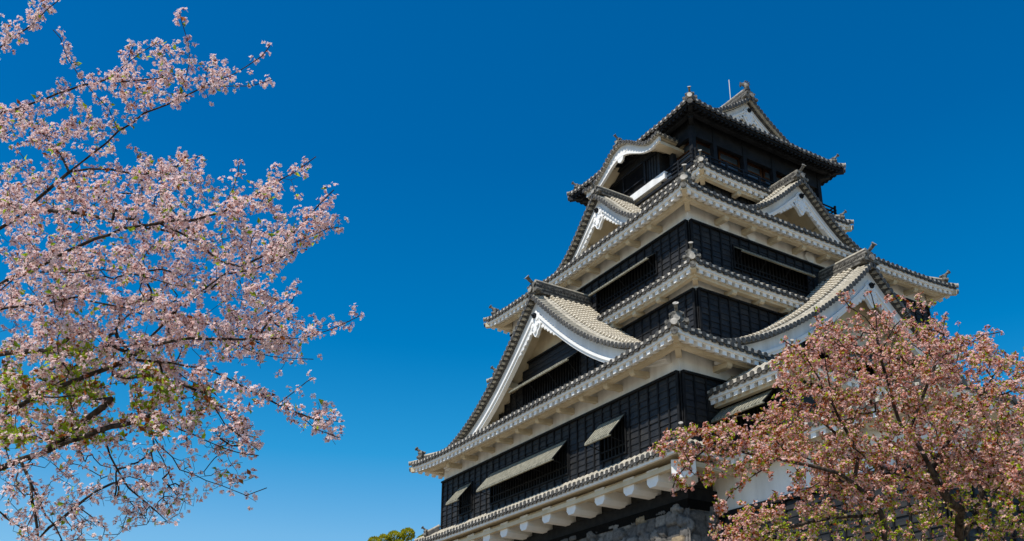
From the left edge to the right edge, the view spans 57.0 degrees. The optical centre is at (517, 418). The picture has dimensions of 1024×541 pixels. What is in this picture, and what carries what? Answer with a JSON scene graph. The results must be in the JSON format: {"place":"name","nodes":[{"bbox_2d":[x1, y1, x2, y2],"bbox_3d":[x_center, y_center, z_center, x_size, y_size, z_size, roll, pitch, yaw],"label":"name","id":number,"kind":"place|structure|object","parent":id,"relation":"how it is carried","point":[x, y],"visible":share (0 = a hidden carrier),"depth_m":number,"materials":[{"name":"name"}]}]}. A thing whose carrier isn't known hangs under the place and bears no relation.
{"place":"outdoors","nodes":[
{"label":"outdoors","id":0,"kind":"place"},
{"bbox_2d":[0,0,1023,540],"label":"sky","id":1,"kind":"structure","parent":0,"point":[453,136],"materials":[{"name":"blue"}]},
{"label":"ground","id":2,"kind":"structure","parent":0,"visible":0},
{"bbox_2d":[0,0,364,540],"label":"cherry tree","id":3,"kind":"object","parent":2,"relation":"on","point":[18,399],"visible":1,"depth_m":8.58,"materials":[{"name":"pink plant"}]},
{"bbox_2d":[367,527,422,540],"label":"pine tree","id":4,"kind":"object","parent":2,"relation":"on","point":[410,535],"visible":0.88,"depth_m":74.25,"materials":[{"name":"green plant"}]},
{"bbox_2d":[548,498,722,540],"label":"stone base","id":5,"kind":"object","parent":2,"relation":"on","point":[687,519],"visible":0.48,"depth_m":47.57,"materials":[{"name":"grey stone"}]},
{"bbox_2d":[409,80,966,540],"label":"castle keep","id":6,"kind":"structure","parent":5,"relation":"on","point":[709,248],"depth_m":57.84,"materials":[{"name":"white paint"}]},
{"bbox_2d":[445,483,470,512],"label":"window","id":7,"kind":"structure","parent":6,"relation":"in","point":[465,491],"depth_m":64.38,"materials":[{"name":"black wood"}]},
{"bbox_2d":[476,440,566,501],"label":"window","id":8,"kind":"structure","parent":6,"relation":"in","point":[547,464],"depth_m":57.56,"materials":[{"name":"black wood"}]},
{"bbox_2d":[584,414,624,459],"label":"window","id":9,"kind":"structure","parent":6,"relation":"in","point":[612,433],"depth_m":51.01,"materials":[{"name":"black wood"}]},
{"bbox_2d":[588,253,655,306],"bbox_3d":[6.624,-8.697,59.533,0.866,1.350,6.040,12,-22,-30],"label":"window","id":10,"kind":"structure","parent":6,"relation":"in","point":[646,267],"depth_m":59.49,"materials":[{"name":"black wood"}]},
{"bbox_2d":[609,151,658,196],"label":"window","id":11,"kind":"structure","parent":6,"relation":"in","point":[629,185],"depth_m":68.56,"materials":[{"name":"black wood"}]},
{"bbox_2d":[676,141,689,172],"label":"window frame","id":12,"kind":"structure","parent":6,"relation":"in","point":[686,149],"depth_m":66.18,"materials":[{"name":"black wood"}]},
{"bbox_2d":[696,140,709,158],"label":"window frame","id":13,"kind":"structure","parent":6,"relation":"in","point":[705,148],"depth_m":66.05,"materials":[{"name":"black wood"}]},
{"bbox_2d":[717,149,739,171],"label":"window frame","id":14,"kind":"structure","parent":6,"relation":"in","point":[723,156],"depth_m":67.24,"materials":[{"name":"black wood"}]},
{"bbox_2d":[747,161,761,180],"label":"window frame","id":15,"kind":"structure","parent":6,"relation":"in","point":[754,169],"depth_m":68.48,"materials":[{"name":"black wood"}]},
{"bbox_2d":[762,168,782,183],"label":"window frame","id":16,"kind":"structure","parent":6,"relation":"in","point":[765,172],"depth_m":69.15,"materials":[{"name":"black wood"}]},
{"bbox_2d":[734,246,815,290],"bbox_3d":[15.854,-9.274,57.961,6.290,1.400,0.866,12,-22,-30],"label":"window","id":17,"kind":"structure","parent":6,"relation":"in","point":[746,260],"depth_m":58.09,"materials":[{"name":"black wood"}]},
{"bbox_2d":[647,289,1023,540],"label":"cherry tree","id":18,"kind":"object","parent":2,"relation":"on","point":[1006,467],"visible":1,"depth_m":14.38,"materials":[{"name":"pink plant"}]},
{"bbox_2d":[707,339,1023,540],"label":"castle wing","id":19,"kind":"structure","parent":2,"relation":"on","point":[751,392],"depth_m":43.30,"materials":[{"name":"white paint"}]},
{"bbox_2d":[711,389,777,436],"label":"window","id":20,"kind":"structure","parent":19,"relation":"in","point":[751,406],"depth_m":46.30,"materials":[{"name":"black wood"}]}
]}

